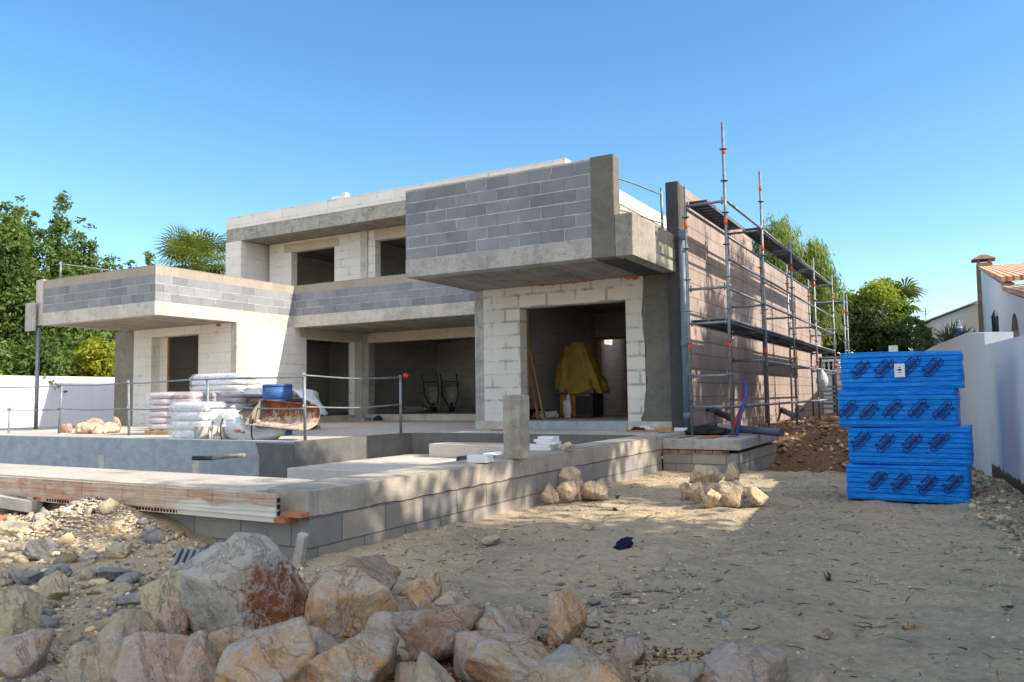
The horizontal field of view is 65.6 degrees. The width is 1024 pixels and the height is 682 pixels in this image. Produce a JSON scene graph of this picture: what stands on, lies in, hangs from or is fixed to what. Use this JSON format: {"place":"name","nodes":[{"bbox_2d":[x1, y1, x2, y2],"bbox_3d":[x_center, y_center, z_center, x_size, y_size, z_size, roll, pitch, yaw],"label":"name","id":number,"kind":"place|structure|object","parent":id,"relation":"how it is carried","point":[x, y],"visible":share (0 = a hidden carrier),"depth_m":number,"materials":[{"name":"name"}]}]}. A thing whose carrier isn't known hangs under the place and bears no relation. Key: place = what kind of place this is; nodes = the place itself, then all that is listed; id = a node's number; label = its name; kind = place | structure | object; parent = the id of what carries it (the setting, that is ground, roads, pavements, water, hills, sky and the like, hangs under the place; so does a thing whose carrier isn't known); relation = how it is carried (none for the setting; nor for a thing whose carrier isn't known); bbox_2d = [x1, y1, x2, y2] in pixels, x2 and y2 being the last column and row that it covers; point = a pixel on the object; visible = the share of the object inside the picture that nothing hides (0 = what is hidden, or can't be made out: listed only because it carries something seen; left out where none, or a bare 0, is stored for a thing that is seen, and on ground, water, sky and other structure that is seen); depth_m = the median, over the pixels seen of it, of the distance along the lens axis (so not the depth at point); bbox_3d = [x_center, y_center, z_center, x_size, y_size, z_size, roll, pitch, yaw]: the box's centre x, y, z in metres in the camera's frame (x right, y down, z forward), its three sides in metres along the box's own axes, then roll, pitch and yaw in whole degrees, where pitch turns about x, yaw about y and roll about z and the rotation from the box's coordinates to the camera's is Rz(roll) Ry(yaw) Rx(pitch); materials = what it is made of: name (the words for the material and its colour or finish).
{"place":"outdoors","nodes":[
{"label":"outdoors","id":0,"kind":"place"},
{"bbox_2d":[0,420,662,455],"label":"terrace","id":1,"kind":"structure","parent":0,"point":[336,429],"depth_m":15.80,"materials":[{"name":"concrete"}]},
{"bbox_2d":[25,302,40,428],"bbox_3d":[-11.717,0.619,19.437,0.470,3.120,0.210,-3,-5,29],"label":"steel prop","id":2,"kind":"object","parent":1,"relation":"on","point":[30,316],"visible":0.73,"depth_m":19.37,"materials":[{"name":"metal"}]},
{"bbox_2d":[145,392,220,434],"bbox_3d":[-6.277,1.375,15.225,1.136,0.805,0.979,-2,-4,14],"label":"sack pallet","id":3,"kind":"object","parent":1,"relation":"on","point":[161,420],"visible":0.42,"depth_m":14.86,"materials":[{"name":"white plastic"}]},
{"bbox_2d":[171,402,224,438],"bbox_3d":[-5.277,1.329,13.335,0.768,0.626,0.617,-2,-4,17],"label":"sack pallet","id":4,"kind":"object","parent":1,"relation":"on","point":[187,417],"visible":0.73,"depth_m":13.08,"materials":[{"name":"white plastic"}]},
{"bbox_2d":[0,373,408,439],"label":"terrace guardrail","id":5,"kind":"object","parent":1,"relation":"on","point":[207,379],"visible":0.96,"depth_m":13.99,"materials":[{"name":"metal"}]},
{"bbox_2d":[209,405,238,434],"bbox_3d":[-4.816,1.352,13.374,0.843,0.550,0.641,-3,-5,29],"label":"plastic cover","id":6,"kind":"object","parent":1,"relation":"on","point":[227,416],"visible":0.37,"depth_m":13.07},
{"bbox_2d":[192,373,260,391],"bbox_3d":[-6.508,1.360,18.065,1.545,1.240,0.871,-3,-4,24],"label":"sack pallet","id":7,"kind":"object","parent":1,"relation":"on","point":[219,385],"visible":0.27,"depth_m":17.71,"materials":[{"name":"white plastic"}]},
{"bbox_2d":[218,391,253,410],"bbox_3d":[-6.285,1.479,16.835,2.215,0.823,0.975,-3,-5,29],"label":"sack pallet","id":8,"kind":"object","parent":1,"relation":"on","point":[232,398],"visible":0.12,"depth_m":16.09,"materials":[{"name":"white plastic"}]},
{"bbox_2d":[220,416,286,439],"bbox_3d":[-4.098,1.375,12.657,1.269,0.384,0.661,-2,-4,21],"label":"bag","id":9,"kind":"object","parent":1,"relation":"on","point":[236,428],"visible":0.85,"depth_m":12.49,"materials":[{"name":"white plastic"}]},
{"bbox_2d":[238,399,319,429],"bbox_3d":[-3.760,1.130,12.406,1.426,0.373,0.534,3,4,20],"label":"loader shovel","id":10,"kind":"object","parent":9,"relation":"on","point":[292,419],"visible":1,"depth_m":12.52,"materials":[{"name":"metal"}]},
{"bbox_2d":[262,384,292,435],"bbox_3d":[-4.165,1.218,14.093,0.550,0.900,0.550,-3,-5,29],"label":"plastic drum","id":11,"kind":"object","parent":1,"relation":"on","point":[279,392],"visible":0.41,"depth_m":13.90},
{"bbox_2d":[252,391,319,430],"bbox_3d":[-4.923,1.450,16.699,1.592,0.823,0.976,-3,-4,26],"label":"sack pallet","id":12,"kind":"object","parent":1,"relation":"on","point":[258,398],"visible":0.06,"depth_m":16.41,"materials":[{"name":"plastic"}]},
{"bbox_2d":[242,387,293,395],"bbox_3d":[-5.010,1.020,16.087,1.383,0.198,0.782,-3,-5,29],"label":"plastic cover","id":13,"kind":"object","parent":12,"relation":"on","point":[256,392],"visible":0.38,"depth_m":15.81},
{"bbox_2d":[292,388,327,415],"bbox_3d":[-4.065,1.221,15.987,0.611,0.574,0.525,-3,-5,29],"label":"plastic sheet","id":14,"kind":"object","parent":13,"relation":"on","point":[311,397],"visible":0.69,"depth_m":16.02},
{"bbox_2d":[0,411,1023,681],"bbox_3d":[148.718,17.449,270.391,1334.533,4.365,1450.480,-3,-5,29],"label":"ground","id":15,"kind":"structure","parent":0,"point":[892,565],"depth_m":5.14,"materials":[{"name":"soil"}]},
{"bbox_2d":[0,520,31,536],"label":"boulder","id":16,"kind":"object","parent":15,"relation":"on","point":[10,528],"visible":0.66,"depth_m":5.99,"materials":[{"name":"stone"}]},
{"bbox_2d":[0,201,33,316],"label":"leafy tree","id":17,"kind":"object","parent":15,"relation":"on","point":[10,254],"visible":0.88,"depth_m":28.81,"materials":[{"name":"green plant"}]},
{"bbox_2d":[0,586,42,639],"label":"boulder","id":18,"kind":"object","parent":15,"relation":"on","point":[21,608],"visible":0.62,"depth_m":3.60,"materials":[{"name":"stone"}]},
{"bbox_2d":[0,494,42,511],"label":"concrete bar","id":19,"kind":"object","parent":15,"relation":"on","point":[16,503],"visible":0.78,"depth_m":6.84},
{"bbox_2d":[7,571,42,584],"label":"rock","id":20,"kind":"object","parent":15,"relation":"on","point":[26,577],"visible":0.83,"depth_m":4.72,"materials":[{"name":"stone"}]},
{"bbox_2d":[0,627,53,679],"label":"rock","id":21,"kind":"object","parent":15,"relation":"on","point":[24,654],"visible":0.92,"depth_m":3.31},
{"bbox_2d":[0,333,80,392],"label":"shrub","id":22,"kind":"object","parent":15,"relation":"on","point":[18,363],"visible":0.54,"depth_m":27.14,"materials":[{"name":"green plant"}]},
{"bbox_2d":[22,537,58,560],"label":"rock","id":23,"kind":"object","parent":15,"relation":"on","point":[40,548],"visible":0.91,"depth_m":5.32,"materials":[{"name":"stone"}]},
{"bbox_2d":[37,571,69,599],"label":"rock","id":24,"kind":"object","parent":15,"relation":"on","point":[55,585],"visible":0.88,"depth_m":4.38,"materials":[{"name":"stone"}]},
{"bbox_2d":[0,190,112,376],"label":"leafy tree","id":25,"kind":"object","parent":15,"relation":"on","point":[12,308],"visible":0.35,"depth_m":30.69,"materials":[{"name":"green plant"}]},
{"bbox_2d":[11,216,101,340],"bbox_3d":[-20.116,-0.754,33.164,5.377,9.522,6.493,-1,-4,-1],"label":"leafy tree","id":26,"kind":"object","parent":15,"relation":"on","point":[91,261],"visible":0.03,"depth_m":33.63,"materials":[{"name":"green plant"}]},
{"bbox_2d":[0,375,114,427],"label":"garden wall","id":27,"kind":"structure","parent":15,"relation":"on","point":[87,397],"depth_m":27.13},
{"bbox_2d":[13,240,122,376],"bbox_3d":[-18.871,-0.229,33.719,7.251,8.517,6.971,-3,-5,29],"label":"leafy tree","id":28,"kind":"object","parent":15,"relation":"on","point":[66,271],"visible":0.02,"depth_m":32.02,"materials":[{"name":"green plant"}]},
{"bbox_2d":[64,333,114,376],"bbox_3d":[-15.389,1.624,30.529,2.840,3.872,3.452,-3,-5,29],"label":"shrub","id":29,"kind":"object","parent":15,"relation":"on","point":[96,356],"visible":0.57,"depth_m":29.40,"materials":[{"name":"green plant"}]},
{"bbox_2d":[62,639,122,681],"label":"boulder","id":30,"kind":"object","parent":15,"relation":"on","point":[91,662],"visible":0.81,"depth_m":3.00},
{"bbox_2d":[0,496,201,566],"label":"gravel heap","id":31,"kind":"object","parent":15,"relation":"on","point":[84,500],"visible":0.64,"depth_m":5.98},
{"bbox_2d":[94,581,132,593],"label":"rock","id":32,"kind":"object","parent":15,"relation":"on","point":[117,587],"visible":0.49,"depth_m":4.52,"materials":[{"name":"stone"}]},
{"bbox_2d":[72,249,155,345],"bbox_3d":[-18.040,-0.085,34.572,6.585,8.324,5.984,1,-4,-24],"label":"leafy tree","id":33,"kind":"object","parent":15,"relation":"on","point":[107,264],"visible":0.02,"depth_m":35.25,"materials":[{"name":"green plant"}]},
{"bbox_2d":[97,567,132,580],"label":"rock","id":34,"kind":"object","parent":15,"relation":"on","point":[109,573],"visible":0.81,"depth_m":4.82,"materials":[{"name":"stone"}]},
{"bbox_2d":[104,542,132,558],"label":"rock","id":35,"kind":"object","parent":15,"relation":"on","point":[119,550],"visible":1,"depth_m":5.33,"materials":[{"name":"stone"}]},
{"bbox_2d":[96,609,159,642],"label":"rock","id":36,"kind":"object","parent":15,"relation":"on","point":[126,623],"visible":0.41,"depth_m":3.52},
{"bbox_2d":[110,631,188,681],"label":"boulder","id":37,"kind":"object","parent":15,"relation":"on","point":[147,656],"visible":0.81,"depth_m":3.04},
{"bbox_2d":[138,575,188,627],"bbox_3d":[-1.699,1.312,3.940,0.301,0.318,0.248,0,-4,-10],"label":"boulder","id":38,"kind":"object","parent":15,"relation":"on","point":[154,595],"visible":0.33,"depth_m":3.87,"materials":[{"name":"stone"}]},
{"bbox_2d":[0,500,327,681],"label":"rubble gravel","id":39,"kind":"structure","parent":15,"relation":"on","point":[58,607],"depth_m":5.09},
{"bbox_2d":[157,591,189,635],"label":"rock","id":40,"kind":"object","parent":15,"relation":"on","point":[173,618],"visible":0.55,"depth_m":3.69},
{"bbox_2d":[169,547,203,569],"bbox_3d":[-2.004,1.400,4.958,0.200,0.180,0.100,4,-42,7],"label":"block fragment","id":41,"kind":"object","parent":15,"relation":"on","point":[185,555],"visible":0.3,"depth_m":4.96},
{"bbox_2d":[150,223,226,274],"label":"fan palm","id":42,"kind":"object","parent":15,"relation":"on","point":[194,249],"visible":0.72,"depth_m":51.55,"materials":[{"name":"green plant"}]},
{"bbox_2d":[176,630,218,681],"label":"rock","id":43,"kind":"object","parent":15,"relation":"on","point":[199,661],"visible":0.84,"depth_m":3.03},
{"bbox_2d":[0,498,406,681],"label":"rubble stones","id":44,"kind":"object","parent":15,"relation":"on","point":[153,534],"visible":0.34,"depth_m":5.13,"materials":[{"name":"stone"}]},
{"bbox_2d":[208,625,255,658],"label":"rock","id":45,"kind":"object","parent":15,"relation":"on","point":[222,639],"visible":0.27,"depth_m":3.32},
{"bbox_2d":[180,532,308,635],"bbox_3d":[-1.277,1.227,3.844,0.632,0.594,0.416,2,-5,-32],"label":"boulder","id":46,"kind":"object","parent":15,"relation":"on","point":[250,580],"visible":0.74,"depth_m":3.69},
{"bbox_2d":[214,616,315,681],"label":"boulder","id":47,"kind":"object","parent":15,"relation":"on","point":[284,651],"visible":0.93,"depth_m":3.02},
{"bbox_2d":[292,532,308,563],"bbox_3d":[-1.419,1.407,5.324,0.060,0.240,0.060,13,8,13],"label":"block fragment","id":48,"kind":"object","parent":15,"relation":"on","point":[300,547],"visible":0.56,"depth_m":5.30,"materials":[{"name":"concrete"}]},
{"bbox_2d":[309,626,339,656],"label":"rock","id":49,"kind":"object","parent":15,"relation":"on","point":[323,641],"visible":0.23,"depth_m":3.38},
{"bbox_2d":[0,433,661,559],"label":"swimming pool","id":50,"kind":"structure","parent":15,"relation":"on","point":[335,495],"depth_m":7.35,"materials":[{"name":"concrete"}]},
{"bbox_2d":[503,395,529,458],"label":"block pillar","id":51,"kind":"structure","parent":50,"relation":"on","point":[516,436],"depth_m":7.99,"materials":[{"name":"concrete"}]},
{"bbox_2d":[304,565,398,636],"bbox_3d":[-0.805,1.306,3.866,0.470,0.382,0.400,-2,-4,22],"label":"boulder","id":52,"kind":"object","parent":15,"relation":"on","point":[342,601],"visible":0.7,"depth_m":3.78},
{"bbox_2d":[305,626,399,681],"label":"boulder","id":53,"kind":"object","parent":15,"relation":"on","point":[368,654],"visible":1,"depth_m":2.98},
{"bbox_2d":[308,554,400,590],"bbox_3d":[-0.892,1.359,4.488,0.550,0.318,0.468,1,-4,-24],"label":"boulder","id":54,"kind":"object","parent":15,"relation":"on","point":[380,569],"visible":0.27,"depth_m":4.42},
{"bbox_2d":[364,611,406,650],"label":"boulder","id":55,"kind":"object","parent":15,"relation":"on","point":[382,619],"visible":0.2,"depth_m":3.54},
{"bbox_2d":[395,661,414,681],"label":"rock","id":56,"kind":"object","parent":15,"relation":"on","point":[403,671],"visible":0.68,"depth_m":3.05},
{"bbox_2d":[406,572,441,609],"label":"rock","id":57,"kind":"object","parent":15,"relation":"on","point":[426,587],"visible":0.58,"depth_m":4.20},
{"bbox_2d":[36,154,823,430],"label":"unfinished house","id":58,"kind":"structure","parent":15,"relation":"on","point":[473,282],"depth_m":18.34,"materials":[{"name":"concrete"}]},
{"bbox_2d":[421,374,440,412],"bbox_3d":[-2.470,1.637,24.697,0.681,1.198,0.468,-3,-4,24],"label":"wheelbarrow","id":59,"kind":"object","parent":58,"relation":"on","point":[431,394],"visible":1,"depth_m":24.77,"materials":[{"name":"grey metal"}]},
{"bbox_2d":[439,374,459,411],"bbox_3d":[-1.895,1.622,24.601,0.681,1.198,0.468,-2,-4,15],"label":"wheelbarrow","id":60,"kind":"object","parent":58,"relation":"on","point":[450,394],"visible":0.98,"depth_m":24.67,"materials":[{"name":"grey metal"}]},
{"bbox_2d":[554,341,608,416],"bbox_3d":[1.511,0.804,16.948,1.176,1.602,0.860,-3,-5,29],"label":"covered machine","id":61,"kind":"object","parent":58,"relation":"on","point":[580,380],"visible":1,"depth_m":16.70,"materials":[{"name":"yellow fabric"}]},
{"bbox_2d":[411,651,454,681],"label":"rock","id":62,"kind":"object","parent":15,"relation":"on","point":[427,668],"visible":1,"depth_m":2.90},
{"bbox_2d":[392,602,484,662],"bbox_3d":[-0.310,1.315,3.553,0.403,0.318,0.400,2,-5,-36],"label":"boulder","id":63,"kind":"object","parent":15,"relation":"on","point":[432,632],"visible":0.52,"depth_m":3.44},
{"bbox_2d":[432,590,472,606],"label":"boulder","id":64,"kind":"object","parent":15,"relation":"on","point":[449,598],"visible":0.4,"depth_m":3.99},
{"bbox_2d":[453,630,490,681],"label":"rock","id":65,"kind":"object","parent":15,"relation":"on","point":[465,645],"visible":0.52,"depth_m":3.25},
{"bbox_2d":[471,602,540,638],"bbox_3d":[-0.042,1.307,3.580,0.309,0.265,0.303,-2,-4,12],"label":"boulder","id":66,"kind":"object","parent":15,"relation":"on","point":[492,618],"visible":0.41,"depth_m":3.51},
{"bbox_2d":[463,631,549,681],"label":"boulder","id":67,"kind":"object","parent":15,"relation":"on","point":[495,656],"visible":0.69,"depth_m":3.07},
{"bbox_2d":[339,633,710,681],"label":"earth crumbs","id":68,"kind":"object","parent":15,"relation":"on","point":[663,654],"visible":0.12,"depth_m":3.41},
{"bbox_2d":[53,471,1023,681],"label":"loose pebbles","id":69,"kind":"object","parent":15,"relation":"on","point":[708,620],"visible":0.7,"depth_m":5.32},
{"bbox_2d":[556,481,576,502],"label":"stone","id":70,"kind":"object","parent":15,"relation":"on","point":[566,491],"visible":0.99,"depth_m":8.28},
{"bbox_2d":[558,466,582,487],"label":"stone","id":71,"kind":"object","parent":70,"relation":"on","point":[570,473],"visible":0.6,"depth_m":8.76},
{"bbox_2d":[547,588,586,646],"bbox_3d":[0.252,1.296,3.692,0.200,0.276,0.170,0,-4,-6],"label":"rock","id":72,"kind":"object","parent":15,"relation":"on","point":[567,619],"visible":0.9,"depth_m":3.65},
{"bbox_2d":[522,644,635,681],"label":"boulder","id":73,"kind":"object","parent":15,"relation":"on","point":[563,662],"visible":0.68,"depth_m":2.95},
{"bbox_2d":[582,480,607,499],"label":"stone","id":74,"kind":"object","parent":15,"relation":"on","point":[593,490],"visible":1,"depth_m":8.50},
{"bbox_2d":[567,652,631,681],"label":"rock","id":75,"kind":"object","parent":15,"relation":"on","point":[607,667],"visible":1,"depth_m":2.72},
{"bbox_2d":[613,635,645,664],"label":"rock","id":76,"kind":"object","parent":15,"relation":"on","point":[629,649],"visible":0.79,"depth_m":3.38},
{"bbox_2d":[298,471,1023,677],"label":"twigs","id":77,"kind":"object","parent":15,"relation":"on","point":[738,565],"visible":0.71,"depth_m":5.39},
{"bbox_2d":[487,574,843,653],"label":"flat shards","id":78,"kind":"object","parent":15,"relation":"on","point":[632,602],"visible":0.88,"depth_m":4.18,"materials":[{"name":"stone"}]},
{"bbox_2d":[646,660,704,681],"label":"rock","id":79,"kind":"object","parent":15,"relation":"on","point":[689,671],"visible":0.98,"depth_m":3.02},
{"bbox_2d":[687,482,704,502],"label":"stone","id":80,"kind":"object","parent":15,"relation":"on","point":[695,492],"visible":0.98,"depth_m":8.19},
{"bbox_2d":[643,432,778,472],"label":"concrete platform","id":81,"kind":"structure","parent":15,"relation":"on","point":[745,451],"depth_m":11.72,"materials":[{"name":"concrete"}]},
{"bbox_2d":[684,425,730,434],"bbox_3d":[3.166,1.428,12.794,0.763,0.159,0.477,-3,-5,29],"label":"tarp heap","id":82,"kind":"object","parent":81,"relation":"on","point":[707,430],"visible":0.96,"depth_m":12.63,"materials":[{"name":"black plastic"}]},
{"bbox_2d":[714,424,784,435],"bbox_3d":[3.753,1.415,12.666,0.124,0.162,1.419,1,-5,-28],"label":"loose pipe","id":83,"kind":"object","parent":81,"relation":"on","point":[769,431],"visible":0.75,"depth_m":12.34,"materials":[{"name":"grey plastic"}]},
{"bbox_2d":[702,481,719,495],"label":"stone","id":84,"kind":"object","parent":15,"relation":"on","point":[709,485],"visible":0.27,"depth_m":8.44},
{"bbox_2d":[689,464,722,483],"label":"stone","id":85,"kind":"object","parent":84,"relation":"on","point":[702,474],"visible":0.96,"depth_m":8.49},
{"bbox_2d":[719,481,742,507],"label":"stone","id":86,"kind":"object","parent":15,"relation":"on","point":[731,492],"visible":0.98,"depth_m":7.89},
{"bbox_2d":[699,639,788,681],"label":"boulder","id":87,"kind":"object","parent":15,"relation":"on","point":[732,660],"visible":0.96,"depth_m":2.96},
{"bbox_2d":[747,486,768,505],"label":"stone","id":88,"kind":"object","parent":15,"relation":"on","point":[757,496],"visible":1,"depth_m":7.85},
{"bbox_2d":[682,122,837,442],"bbox_3d":[5.906,-0.497,17.406,0.770,5.183,11.733,-3,-5,29],"label":"scaffold","id":89,"kind":"object","parent":15,"relation":"on","point":[710,211],"visible":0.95,"depth_m":14.62,"materials":[{"name":"metal"}]},
{"bbox_2d":[752,213,851,359],"bbox_3d":[12.034,-1.170,34.488,5.174,9.014,4.225,-3,-5,29],"label":"pepper tree","id":90,"kind":"object","parent":15,"relation":"on","point":[783,234],"visible":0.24,"depth_m":33.58,"materials":[{"name":"green plant"}]},
{"bbox_2d":[760,416,850,471],"bbox_3d":[7.400,2.147,16.631,3.653,1.064,11.657,-3,-5,29],"label":"bank rubble","id":91,"kind":"object","parent":15,"relation":"on","point":[810,420],"visible":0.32,"depth_m":14.26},
{"bbox_2d":[790,667,828,681],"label":"rock","id":92,"kind":"object","parent":15,"relation":"on","point":[813,674],"visible":1,"depth_m":2.99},
{"bbox_2d":[823,371,835,413],"bbox_3d":[13.534,2.273,34.842,1.120,1.950,1.100,-3,-5,29],"label":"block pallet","id":93,"kind":"object","parent":15,"relation":"on","point":[831,380],"visible":0.14,"depth_m":34.18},
{"bbox_2d":[810,292,849,402],"bbox_3d":[10.326,0.596,28.860,2.132,4.050,5.531,-1,-4,-3],"label":"scaffold","id":94,"kind":"object","parent":15,"relation":"on","point":[841,301],"visible":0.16,"depth_m":26.55,"materials":[{"name":"metal"}]},
{"bbox_2d":[821,302,916,369],"bbox_3d":[16.278,0.376,38.127,6.642,4.715,3.080,-3,-5,29],"label":"dark shrub","id":95,"kind":"object","parent":15,"relation":"on","point":[862,335],"visible":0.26,"depth_m":37.24,"materials":[{"name":"green plant"}]},
{"bbox_2d":[827,276,913,352],"bbox_3d":[17.401,-0.209,40.077,5.448,6.125,4.097,-3,-5,29],"label":"bushy tree","id":96,"kind":"object","parent":15,"relation":"on","point":[881,291],"visible":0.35,"depth_m":38.64,"materials":[{"name":"green plant"}]},
{"bbox_2d":[887,276,929,328],"bbox_3d":[19.545,-0.329,39.572,2.560,5.628,2.732,-3,-5,29],"label":"fan palm","id":97,"kind":"object","parent":15,"relation":"on","point":[911,289],"visible":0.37,"depth_m":39.11,"materials":[{"name":"green plant"}]},
{"bbox_2d":[846,463,972,503],"bbox_3d":[4.097,1.436,8.196,1.125,0.374,0.652,-3,-5,31],"label":"insulation pack","id":98,"kind":"object","parent":15,"relation":"on","point":[924,483],"visible":0.92,"depth_m":7.92,"materials":[{"name":"blue"}]},
{"bbox_2d":[848,425,973,466],"bbox_3d":[4.119,1.065,8.207,1.121,0.382,0.654,-3,-5,31],"label":"insulation pack","id":99,"kind":"object","parent":98,"relation":"on","point":[942,446],"visible":0.98,"depth_m":7.92,"materials":[{"name":"blue"}]},
{"bbox_2d":[838,388,960,426],"bbox_3d":[4.034,0.691,8.278,1.106,0.392,0.652,-3,-5,31],"label":"insulation pack","id":100,"kind":"object","parent":99,"relation":"on","point":[922,407],"visible":0.98,"depth_m":8.00,"materials":[{"name":"blue"}]},
{"bbox_2d":[840,351,964,389],"bbox_3d":[4.068,0.309,8.279,1.124,0.385,0.658,-3,-5,31],"label":"insulation pack","id":101,"kind":"object","parent":100,"relation":"on","point":[902,369],"visible":0.99,"depth_m":8.00,"materials":[{"name":"blue"}]},
{"bbox_2d":[882,311,938,351],"bbox_3d":[18.565,0.605,37.221,2.392,4.065,2.323,1,-4,-23],"label":"clipped bush","id":102,"kind":"object","parent":15,"relation":"on","point":[921,334],"visible":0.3,"depth_m":36.60,"materials":[{"name":"green plant"}]},
{"bbox_2d":[917,300,978,350],"bbox_3d":[23.477,0.994,42.519,3.000,5.490,8.400,-3,-5,29],"label":"white bungalow","id":103,"kind":"object","parent":15,"relation":"on","point":[967,314],"visible":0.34,"depth_m":39.00,"materials":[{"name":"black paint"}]},
{"bbox_2d":[926,320,976,348],"bbox_3d":[16.044,0.660,28.849,2.046,3.158,1.772,-3,-5,29],"label":"yucca","id":104,"kind":"object","parent":15,"relation":"on","point":[946,335],"visible":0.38,"depth_m":28.86,"materials":[{"name":"green plant"}]},
{"bbox_2d":[926,332,1013,476],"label":"boundary wall","id":105,"kind":"structure","parent":15,"relation":"on","point":[974,410],"depth_m":10.61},
{"bbox_2d":[965,470,1023,559],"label":"wall foot rubble","id":106,"kind":"object","parent":15,"relation":"on","point":[1006,522],"depth_m":6.99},
{"bbox_2d":[971,254,1023,336],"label":"white villa","id":107,"kind":"object","parent":15,"relation":"on","point":[1000,295],"visible":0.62,"depth_m":23.30,"materials":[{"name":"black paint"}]},
{"bbox_2d":[985,335,1023,494],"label":"boundary wall","id":108,"kind":"structure","parent":15,"relation":"on","point":[1005,371],"depth_m":8.27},
{"bbox_2d":[0,0,1023,367],"label":"sky","id":109,"kind":"structure","parent":0,"point":[889,131],"materials":[{"name":"blue"}]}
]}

